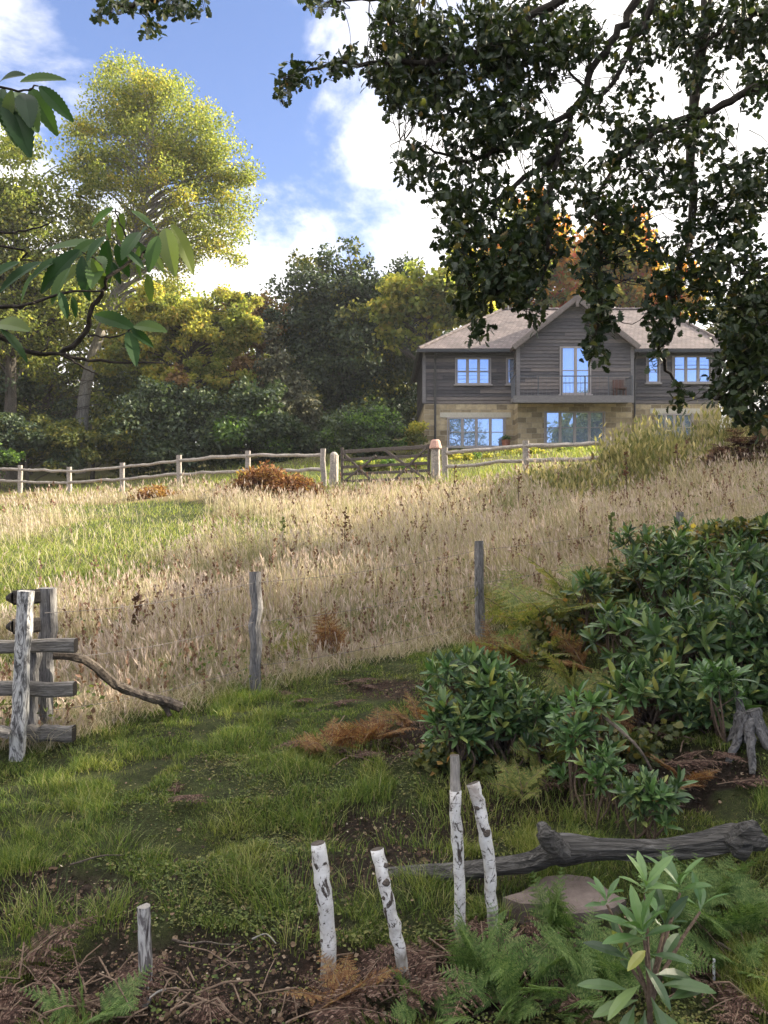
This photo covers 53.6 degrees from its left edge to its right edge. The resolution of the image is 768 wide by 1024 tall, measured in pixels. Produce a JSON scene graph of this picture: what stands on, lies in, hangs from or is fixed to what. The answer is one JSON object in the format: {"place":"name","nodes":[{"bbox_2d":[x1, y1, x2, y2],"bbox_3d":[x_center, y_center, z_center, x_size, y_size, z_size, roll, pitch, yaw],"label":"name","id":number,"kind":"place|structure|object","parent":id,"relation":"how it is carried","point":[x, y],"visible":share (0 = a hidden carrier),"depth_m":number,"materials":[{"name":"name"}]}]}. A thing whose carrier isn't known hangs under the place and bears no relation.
{"place":"outdoors","nodes":[
{"label":"outdoors","id":0,"kind":"place"},
{"bbox_2d":[0,431,767,1023],"bbox_3d":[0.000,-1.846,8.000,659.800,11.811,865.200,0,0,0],"label":"ground","id":1,"kind":"structure","parent":0,"point":[146,771],"depth_m":4.34,"materials":[{"name":"plant"}]},
{"bbox_2d":[0,443,25,486],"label":"bush","id":2,"kind":"object","parent":1,"relation":"on","point":[8,457],"visible":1,"depth_m":33.29,"materials":[{"name":"green plant"}]},
{"bbox_2d":[0,587,77,761],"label":"stile","id":3,"kind":"object","parent":1,"relation":"on","point":[31,686],"visible":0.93,"depth_m":5.46,"materials":[{"name":"grey wood"}]},
{"bbox_2d":[0,411,101,488],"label":"bush","id":4,"kind":"object","parent":1,"relation":"on","point":[17,433],"visible":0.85,"depth_m":34.31,"materials":[{"name":"green plant"}]},
{"bbox_2d":[0,123,123,479],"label":"broadleaf tree","id":5,"kind":"object","parent":1,"relation":"on","point":[22,205],"visible":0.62,"depth_m":38.58,"materials":[{"name":"green plant"}]},
{"bbox_2d":[1,234,141,466],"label":"broadleaf tree","id":6,"kind":"object","parent":1,"relation":"on","point":[54,390],"visible":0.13,"depth_m":46.33,"materials":[{"name":"green plant"}]},
{"bbox_2d":[0,357,146,474],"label":"bush","id":7,"kind":"object","parent":1,"relation":"on","point":[26,389],"visible":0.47,"depth_m":40.41,"materials":[{"name":"green plant"}]},
{"bbox_2d":[19,964,152,1023],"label":"fern","id":8,"kind":"object","parent":1,"relation":"on","point":[116,1008],"visible":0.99,"depth_m":2.58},
{"bbox_2d":[29,408,159,479],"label":"bush","id":9,"kind":"object","parent":1,"relation":"on","point":[91,439],"visible":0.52,"depth_m":35.32,"materials":[{"name":"green plant"}]},
{"bbox_2d":[0,70,194,374],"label":"chestnut tree","id":10,"kind":"object","parent":1,"relation":"on","point":[22,115],"visible":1,"depth_m":2.39,"materials":[{"name":"green plant"}]},
{"bbox_2d":[52,652,183,716],"bbox_3d":[-2.061,1.343,5.928,0.984,0.608,0.145,0,0,-31],"label":"propped pole","id":11,"kind":"object","parent":1,"relation":"on","point":[166,704],"visible":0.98,"depth_m":5.94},
{"bbox_2d":[19,364,226,450],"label":"broadleaf tree","id":12,"kind":"object","parent":1,"relation":"on","point":[71,414],"visible":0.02,"depth_m":50.81,"materials":[{"name":"green plant"}]},
{"bbox_2d":[131,593,140,641],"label":"weed stalk","id":13,"kind":"object","parent":1,"relation":"on","point":[135,599],"visible":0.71,"depth_m":7.60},
{"bbox_2d":[137,903,152,1006],"bbox_3d":[-0.895,1.722,2.840,0.060,0.492,0.072,0,0,0],"label":"weathered stake","id":14,"kind":"object","parent":1,"relation":"on","point":[144,934],"visible":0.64,"depth_m":2.83,"materials":[{"name":"grey wood"}]},
{"bbox_2d":[127,482,182,499],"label":"bracken clump","id":15,"kind":"object","parent":1,"relation":"on","point":[161,489],"visible":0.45,"depth_m":24.31,"materials":[{"name":"brown plant"}]},
{"bbox_2d":[50,46,267,473],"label":"birch tree","id":16,"kind":"object","parent":1,"relation":"on","point":[171,145],"visible":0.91,"depth_m":40.37,"materials":[{"name":"green plant"}]},
{"bbox_2d":[97,375,226,476],"bbox_3d":[-10.702,-3.933,36.346,5.440,5.064,5.533,0,0,38],"label":"bush","id":17,"kind":"object","parent":1,"relation":"on","point":[153,404],"visible":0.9,"depth_m":35.63,"materials":[{"name":"green plant"}]},
{"bbox_2d":[0,448,326,493],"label":"post and rail fence","id":18,"kind":"object","parent":1,"relation":"on","point":[122,479],"visible":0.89,"depth_m":27.59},
{"bbox_2d":[61,277,286,451],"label":"broadleaf tree","id":19,"kind":"object","parent":1,"relation":"on","point":[133,369],"visible":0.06,"depth_m":44.70,"materials":[{"name":"green plant"}]},
{"bbox_2d":[141,361,207,467],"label":"bush","id":20,"kind":"object","parent":1,"relation":"on","point":[179,376],"visible":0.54,"depth_m":37.28,"materials":[{"name":"green plant"}]},
{"bbox_2d":[88,280,266,468],"bbox_3d":[-10.396,-6.624,38.654,9.248,9.647,4.208,0,0,0],"label":"broadleaf tree","id":21,"kind":"object","parent":1,"relation":"on","point":[184,320],"visible":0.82,"depth_m":37.94,"materials":[{"name":"yellow plant"}]},
{"bbox_2d":[192,375,299,468],"bbox_3d":[-6.503,-4.051,35.819,4.838,4.649,4.045,0,0,15],"label":"bush","id":22,"kind":"object","parent":1,"relation":"on","point":[260,422],"visible":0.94,"depth_m":35.29,"materials":[{"name":"green plant"}]},
{"bbox_2d":[206,290,300,386],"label":"broadleaf tree","id":23,"kind":"object","parent":1,"relation":"on","point":[266,312],"visible":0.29,"depth_m":42.41,"materials":[{"name":"green plant"}]},
{"bbox_2d":[226,459,327,498],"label":"bracken clump","id":24,"kind":"object","parent":1,"relation":"on","point":[271,475],"visible":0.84,"depth_m":22.00,"materials":[{"name":"brown plant"}]},
{"bbox_2d":[261,618,307,662],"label":"fern","id":25,"kind":"object","parent":1,"relation":"on","point":[281,630],"visible":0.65,"depth_m":7.96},
{"bbox_2d":[250,322,325,453],"bbox_3d":[-4.778,-5.887,38.114,4.078,7.214,3.767,0,0,0],"label":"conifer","id":26,"kind":"object","parent":1,"relation":"on","point":[298,402],"visible":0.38,"depth_m":37.64,"materials":[{"name":"green plant"}]},
{"bbox_2d":[245,422,351,457],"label":"bush","id":27,"kind":"object","parent":1,"relation":"on","point":[303,442],"visible":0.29,"depth_m":36.20,"materials":[{"name":"green plant"}]},
{"bbox_2d":[0,442,612,678],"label":"lawn grass","id":28,"kind":"structure","parent":1,"relation":"on","point":[481,472],"depth_m":17.08,"materials":[{"name":"plant"}]},
{"bbox_2d":[311,840,336,995],"bbox_3d":[-0.235,1.659,2.954,0.112,0.740,0.074,0,0,18],"label":"birch stake","id":29,"kind":"object","parent":1,"relation":"on","point":[323,887],"visible":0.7,"depth_m":2.93,"materials":[{"name":"white wood"}]},
{"bbox_2d":[308,608,348,658],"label":"fern","id":30,"kind":"object","parent":1,"relation":"on","point":[333,629],"visible":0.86,"depth_m":7.90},
{"bbox_2d":[289,716,370,755],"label":"fern","id":31,"kind":"object","parent":1,"relation":"on","point":[334,734],"visible":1,"depth_m":5.14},
{"bbox_2d":[329,452,338,486],"bbox_3d":[-1.579,-1.194,23.944,0.296,1.400,0.297,0,0,0],"label":"gate post","id":32,"kind":"object","parent":1,"relation":"on","point":[334,460],"visible":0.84,"depth_m":23.83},
{"bbox_2d":[277,950,409,1011],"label":"fern","id":33,"kind":"object","parent":1,"relation":"on","point":[336,981],"visible":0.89,"depth_m":2.83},
{"bbox_2d":[259,235,448,440],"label":"broadleaf tree","id":34,"kind":"object","parent":1,"relation":"on","point":[342,355],"visible":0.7,"depth_m":42.86,"materials":[{"name":"green plant"}]},
{"bbox_2d":[313,404,408,459],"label":"bush","id":35,"kind":"object","parent":1,"relation":"on","point":[354,427],"visible":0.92,"depth_m":32.44,"materials":[{"name":"green plant"}]},
{"bbox_2d":[345,707,421,745],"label":"fern","id":36,"kind":"object","parent":1,"relation":"on","point":[380,729],"visible":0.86,"depth_m":5.40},
{"bbox_2d":[0,429,767,753],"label":"meadow grass","id":37,"kind":"structure","parent":1,"relation":"on","point":[169,622],"depth_m":10.22,"materials":[{"name":"plant"}]},
{"bbox_2d":[0,677,767,1023],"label":"dead bracken","id":38,"kind":"object","parent":1,"relation":"on","point":[430,961],"visible":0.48,"depth_m":2.85,"materials":[{"name":"plant"}]},
{"bbox_2d":[0,625,767,1023],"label":"leaf litter","id":39,"kind":"object","parent":1,"relation":"on","point":[204,977],"visible":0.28,"depth_m":3.17,"materials":[{"name":"brown plant"}]},
{"bbox_2d":[371,847,409,984],"bbox_3d":[0.022,1.676,2.966,0.169,0.703,0.081,0,0,20],"label":"birch stake","id":40,"kind":"object","parent":1,"relation":"on","point":[380,862],"visible":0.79,"depth_m":2.94,"materials":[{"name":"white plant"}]},
{"bbox_2d":[351,458,430,471],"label":"garden shrub","id":41,"kind":"object","parent":1,"relation":"on","point":[384,461],"visible":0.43,"depth_m":27.32,"materials":[{"name":"green plant"}]},
{"bbox_2d":[357,967,440,986],"bbox_3d":[0.058,1.804,2.947,0.330,0.033,0.043,0,0,14],"label":"dead stick","id":42,"kind":"object","parent":1,"relation":"on","point":[408,979],"visible":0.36,"depth_m":2.93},
{"bbox_2d":[45,492,766,710],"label":"wire fence","id":43,"kind":"object","parent":1,"relation":"on","point":[254,623],"visible":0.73,"depth_m":7.06,"materials":[{"name":"grey wood"}]},
{"bbox_2d":[378,690,446,730],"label":"fern","id":44,"kind":"object","parent":1,"relation":"on","point":[399,715],"visible":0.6,"depth_m":5.53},
{"bbox_2d":[400,420,429,453],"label":"bush","id":45,"kind":"object","parent":1,"relation":"on","point":[415,432],"visible":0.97,"depth_m":32.94,"materials":[{"name":"green plant"}]},
{"bbox_2d":[89,0,767,443],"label":"oak tree","id":46,"kind":"object","parent":1,"relation":"on","point":[501,52],"visible":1,"depth_m":4.78,"materials":[{"name":"green plant"}]},
{"bbox_2d":[386,965,474,1023],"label":"fern","id":47,"kind":"object","parent":1,"relation":"on","point":[406,1008],"visible":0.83,"depth_m":2.76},
{"bbox_2d":[366,247,497,360],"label":"maple tree","id":48,"kind":"object","parent":1,"relation":"on","point":[418,300],"visible":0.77,"depth_m":40.04,"materials":[{"name":"green plant"}]},
{"bbox_2d":[429,439,441,481],"bbox_3d":[1.498,-1.348,22.101,0.364,1.510,0.364,0,0,0],"label":"gate post","id":49,"kind":"object","parent":1,"relation":"on","point":[435,446],"visible":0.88,"depth_m":21.99,"materials":[{"name":"stone"}]},
{"bbox_2d":[341,444,429,482],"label":"field gate","id":50,"kind":"structure","parent":49,"relation":"attached to","point":[391,456],"depth_m":22.93,"materials":[{"name":"brown wood"}]},
{"bbox_2d":[449,754,465,940],"bbox_3d":[0.315,1.535,3.226,0.074,1.004,0.066,0,0,0],"label":"birch stake","id":51,"kind":"object","parent":1,"relation":"on","point":[457,843],"visible":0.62,"depth_m":3.20,"materials":[{"name":"white wood"}]},
{"bbox_2d":[430,452,503,459],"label":"garden shrub","id":52,"kind":"object","parent":1,"relation":"on","point":[467,456],"visible":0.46,"depth_m":29.16,"materials":[{"name":"yellow plant"}]},
{"bbox_2d":[408,735,534,781],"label":"bramble","id":53,"kind":"object","parent":1,"relation":"on","point":[436,756],"visible":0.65,"depth_m":4.80,"materials":[{"name":"green plant"}]},
{"bbox_2d":[442,900,510,988],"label":"fern","id":54,"kind":"object","parent":1,"relation":"on","point":[468,953],"visible":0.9,"depth_m":2.97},
{"bbox_2d":[467,781,497,945],"bbox_3d":[0.423,1.607,3.269,0.150,0.881,0.071,0,0,32],"label":"birch stake","id":55,"kind":"object","parent":1,"relation":"on","point":[477,798],"visible":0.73,"depth_m":3.24,"materials":[{"name":"white wood"}]},
{"bbox_2d":[410,641,570,772],"bbox_3d":[0.710,1.288,5.032,1.078,0.820,0.763,0,0,0],"label":"rhododendron","id":56,"kind":"object","parent":1,"relation":"on","point":[469,715],"visible":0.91,"depth_m":4.87,"materials":[{"name":"green plant"}]},
{"bbox_2d":[461,619,537,656],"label":"fern","id":57,"kind":"object","parent":1,"relation":"on","point":[476,638],"visible":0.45,"depth_m":7.36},
{"bbox_2d":[438,957,564,1023],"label":"fern","id":58,"kind":"object","parent":1,"relation":"on","point":[519,1006],"visible":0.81,"depth_m":2.81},
{"bbox_2d":[460,562,572,625],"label":"fern","id":59,"kind":"object","parent":1,"relation":"on","point":[495,604],"visible":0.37,"depth_m":8.55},
{"bbox_2d":[485,759,554,803],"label":"fern","id":60,"kind":"object","parent":1,"relation":"on","point":[514,780],"visible":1,"depth_m":4.47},
{"bbox_2d":[474,902,573,1000],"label":"fern","id":61,"kind":"object","parent":1,"relation":"on","point":[506,963],"visible":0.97,"depth_m":2.92,"materials":[{"name":"plant"}]},
{"bbox_2d":[501,447,547,454],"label":"garden shrub","id":62,"kind":"object","parent":1,"relation":"on","point":[536,450],"visible":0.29,"depth_m":29.70,"materials":[{"name":"yellow plant"}]},
{"bbox_2d":[441,437,610,479],"bbox_3d":[3.760,-1.278,20.729,4.895,1.331,0.218,0,0,31],"label":"post and rail fence","id":63,"kind":"object","parent":1,"relation":"on","point":[525,445],"visible":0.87,"depth_m":20.72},
{"bbox_2d":[477,624,579,663],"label":"fern","id":64,"kind":"object","parent":1,"relation":"on","point":[517,651],"visible":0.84,"depth_m":6.71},
{"bbox_2d":[474,188,583,310],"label":"broadleaf tree","id":65,"kind":"object","parent":1,"relation":"on","point":[562,276],"visible":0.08,"depth_m":46.36,"materials":[{"name":"orange plant"}]},
{"bbox_2d":[488,636,576,669],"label":"fern","id":66,"kind":"object","parent":1,"relation":"on","point":[522,661],"visible":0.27,"depth_m":6.67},
{"bbox_2d":[481,581,592,635],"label":"fern","id":67,"kind":"object","parent":1,"relation":"on","point":[533,611],"visible":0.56,"depth_m":7.51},
{"bbox_2d":[510,733,580,770],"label":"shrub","id":68,"kind":"object","parent":1,"relation":"on","point":[536,762],"visible":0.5,"depth_m":4.77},
{"bbox_2d":[528,867,579,944],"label":"fern","id":69,"kind":"object","parent":1,"relation":"on","point":[552,908],"visible":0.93,"depth_m":3.20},
{"bbox_2d":[489,588,619,667],"bbox_3d":[1.564,1.187,6.894,1.240,0.997,0.886,0,0,0],"label":"bramble","id":70,"kind":"object","parent":1,"relation":"on","point":[579,621],"visible":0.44,"depth_m":6.88,"materials":[{"name":"green plant"}]},
{"bbox_2d":[501,874,625,930],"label":"stone slab","id":71,"kind":"structure","parent":1,"relation":"on","point":[582,891],"depth_m":3.44,"materials":[{"name":"stone"}]},
{"bbox_2d":[410,290,722,450],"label":"country house","id":72,"kind":"structure","parent":1,"relation":"on","point":[516,383],"depth_m":33.94,"materials":[{"name":"wood"}]},
{"bbox_2d":[454,358,492,385],"bbox_3d":[3.982,-6.267,33.960,1.731,1.246,0.140,0,0,0],"label":"window","id":73,"kind":"structure","parent":72,"relation":"in","point":[465,366],"depth_m":33.98,"materials":[{"name":"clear glass"}]},
{"bbox_2d":[447,417,505,447],"bbox_3d":[4.127,-3.538,33.960,2.737,1.380,0.140,0,0,0],"label":"window","id":74,"kind":"structure","parent":72,"relation":"in","point":[467,432],"depth_m":33.98,"materials":[{"name":"clear glass"}]},
{"bbox_2d":[505,358,514,385],"bbox_3d":[5.704,-6.267,33.960,0.612,1.246,0.140,0,0,0],"label":"window","id":75,"kind":"structure","parent":72,"relation":"in","point":[509,361],"depth_m":33.95,"materials":[{"name":"clear glass"}]},
{"bbox_2d":[544,411,604,443],"bbox_3d":[8.297,-3.639,33.060,2.777,1.475,0.140,0,0,0],"label":"window","id":76,"kind":"structure","parent":72,"relation":"in","point":[559,426],"depth_m":33.08,"materials":[{"name":"clear glass"}]},
{"bbox_2d":[558,346,592,394],"bbox_3d":[8.319,-6.122,33.030,1.470,2.129,0.200,0,0,0],"label":"balcony door","id":77,"kind":"structure","parent":72,"relation":"in","point":[570,365],"depth_m":33.03,"materials":[{"name":"clear glass"}]},
{"bbox_2d":[613,380,626,394],"bbox_3d":[10.154,-5.308,32.745,0.460,0.850,0.490,0,0,0],"label":"balcony chair","id":78,"kind":"object","parent":72,"relation":"on","point":[619,384],"visible":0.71,"depth_m":32.95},
{"bbox_2d":[645,357,661,383],"bbox_3d":[12.034,-6.323,33.960,0.746,1.223,0.140,0,0,0],"label":"window","id":79,"kind":"structure","parent":72,"relation":"in","point":[652,377],"depth_m":33.97,"materials":[{"name":"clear glass"}]},
{"bbox_2d":[655,414,693,440],"bbox_3d":[12.974,-3.750,33.960,1.820,1.268,0.140,0,0,0],"label":"window","id":80,"kind":"structure","parent":72,"relation":"in","point":[669,416],"depth_m":33.98,"materials":[{"name":"clear glass"}]},
{"bbox_2d":[672,356,711,383],"bbox_3d":[13.768,-6.345,33.960,1.887,1.268,0.140,0,0,0],"label":"window","id":81,"kind":"structure","parent":72,"relation":"in","point":[681,363],"depth_m":33.98,"materials":[{"name":"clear glass"}]},
{"bbox_2d":[526,940,623,1023],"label":"fern","id":82,"kind":"object","parent":1,"relation":"on","point":[575,981],"visible":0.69,"depth_m":2.84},
{"bbox_2d":[388,820,767,880],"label":"fallen log","id":83,"kind":"object","parent":1,"relation":"on","point":[743,840],"visible":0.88,"depth_m":3.59,"materials":[{"name":"wood"}]},
{"bbox_2d":[545,621,610,674],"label":"fern","id":84,"kind":"object","parent":1,"relation":"on","point":[576,658],"visible":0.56,"depth_m":6.49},
{"bbox_2d":[514,551,647,624],"bbox_3d":[1.892,0.721,7.061,1.335,0.712,1.601,0,0,0],"label":"fern","id":85,"kind":"object","parent":1,"relation":"on","point":[554,582],"visible":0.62,"depth_m":7.25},
{"bbox_2d":[537,647,628,699],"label":"fern","id":86,"kind":"object","parent":1,"relation":"on","point":[595,678],"visible":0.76,"depth_m":5.91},
{"bbox_2d":[542,679,632,809],"bbox_3d":[1.216,1.397,4.634,0.531,0.733,0.446,0,0,-18],"label":"rhododendron","id":87,"kind":"object","parent":1,"relation":"on","point":[581,717],"visible":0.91,"depth_m":4.57,"materials":[{"name":"green plant"}]},
{"bbox_2d":[530,907,646,997],"bbox_3d":[0.780,1.730,2.962,0.396,0.255,0.439,0,0,-9],"label":"fern","id":88,"kind":"object","parent":1,"relation":"on","point":[602,958],"visible":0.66,"depth_m":2.97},
{"bbox_2d":[567,735,631,829],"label":"rhododendron","id":89,"kind":"object","parent":1,"relation":"on","point":[596,769],"visible":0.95,"depth_m":4.24,"materials":[{"name":"green plant"}]},
{"bbox_2d":[566,706,646,734],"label":"fern","id":90,"kind":"object","parent":1,"relation":"on","point":[625,722],"visible":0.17,"depth_m":5.16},
{"bbox_2d":[607,512,616,593],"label":"weed stalk","id":91,"kind":"object","parent":1,"relation":"on","point":[610,516],"visible":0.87,"depth_m":8.60,"materials":[{"name":"brown plant"}]},
{"bbox_2d":[527,707,697,783],"bbox_3d":[1.551,1.632,4.880,1.262,0.750,0.680,0,0,24],"label":"bramble","id":92,"kind":"object","parent":1,"relation":"on","point":[641,736],"visible":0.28,"depth_m":4.82,"materials":[{"name":"green plant"}]},
{"bbox_2d":[579,944,661,989],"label":"fern","id":93,"kind":"object","parent":1,"relation":"on","point":[613,965],"visible":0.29,"depth_m":2.94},
{"bbox_2d":[601,714,653,773],"bbox_3d":[1.397,1.352,4.412,0.071,0.256,0.408,0,0,-28],"label":"dead stick","id":94,"kind":"object","parent":1,"relation":"on","point":[614,725],"visible":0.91,"depth_m":4.35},
{"bbox_2d":[573,205,721,320],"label":"broadleaf tree","id":95,"kind":"object","parent":1,"relation":"on","point":[632,295],"visible":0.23,"depth_m":46.91,"materials":[{"name":"orange plant"}]},
{"bbox_2d":[604,764,697,838],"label":"rhododendron","id":96,"kind":"object","parent":1,"relation":"on","point":[651,797],"visible":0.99,"depth_m":3.92,"materials":[{"name":"green plant"}]},
{"bbox_2d":[577,850,727,1023],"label":"rhododendron","id":97,"kind":"object","parent":1,"relation":"on","point":[641,918],"visible":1,"depth_m":2.32,"materials":[{"name":"green plant"}]},
{"bbox_2d":[560,512,767,734],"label":"rhododendron","id":98,"kind":"object","parent":1,"relation":"on","point":[728,621],"visible":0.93,"depth_m":5.57,"materials":[{"name":"green plant"}]},
{"bbox_2d":[632,911,715,987],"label":"fern","id":99,"kind":"object","parent":1,"relation":"on","point":[676,964],"visible":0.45,"depth_m":2.98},
{"bbox_2d":[628,844,721,912],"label":"fern","id":100,"kind":"object","parent":1,"relation":"on","point":[687,892],"visible":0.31,"depth_m":3.39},
{"bbox_2d":[589,515,767,603],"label":"bramble","id":101,"kind":"object","parent":1,"relation":"on","point":[614,573],"visible":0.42,"depth_m":7.01,"materials":[{"name":"green plant"}]},
{"bbox_2d":[646,754,721,789],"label":"fern","id":102,"kind":"object","parent":1,"relation":"on","point":[699,777],"visible":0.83,"depth_m":4.41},
{"bbox_2d":[630,853,767,941],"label":"fern","id":103,"kind":"object","parent":1,"relation":"on","point":[720,923],"visible":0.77,"depth_m":3.18,"materials":[{"name":"plant"}]},
{"bbox_2d":[656,849,761,904],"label":"fern","id":104,"kind":"object","parent":1,"relation":"on","point":[719,884],"visible":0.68,"depth_m":3.47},
{"bbox_2d":[687,655,757,746],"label":"rhododendron","id":105,"kind":"object","parent":1,"relation":"on","point":[709,670],"visible":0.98,"depth_m":4.83,"materials":[{"name":"green plant"}]},
{"bbox_2d":[679,927,767,980],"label":"fern","id":106,"kind":"object","parent":1,"relation":"on","point":[706,946],"visible":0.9,"depth_m":3.02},
{"bbox_2d":[692,428,767,466],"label":"bracken clump","id":107,"kind":"object","parent":1,"relation":"on","point":[738,442],"visible":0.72,"depth_m":16.39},
{"bbox_2d":[699,272,766,412],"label":"broadleaf tree","id":108,"kind":"object","parent":1,"relation":"on","point":[711,329],"visible":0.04,"depth_m":45.46,"materials":[{"name":"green plant"}]},
{"bbox_2d":[711,861,767,925],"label":"fern","id":109,"kind":"object","parent":1,"relation":"on","point":[754,900],"visible":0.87,"depth_m":3.32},
{"bbox_2d":[720,690,767,774],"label":"tree stump","id":110,"kind":"object","parent":1,"relation":"on","point":[745,728],"visible":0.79,"depth_m":4.67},
{"bbox_2d":[0,0,767,430],"label":"sky","id":111,"kind":"structure","parent":0,"point":[326,155],"materials":[{"name":"blue"}]},
{"bbox_2d":[512,395,767,499],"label":"tall grass","id":112,"kind":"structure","parent":0,"point":[643,450],"depth_m":17.47,"materials":[{"name":"plant"}]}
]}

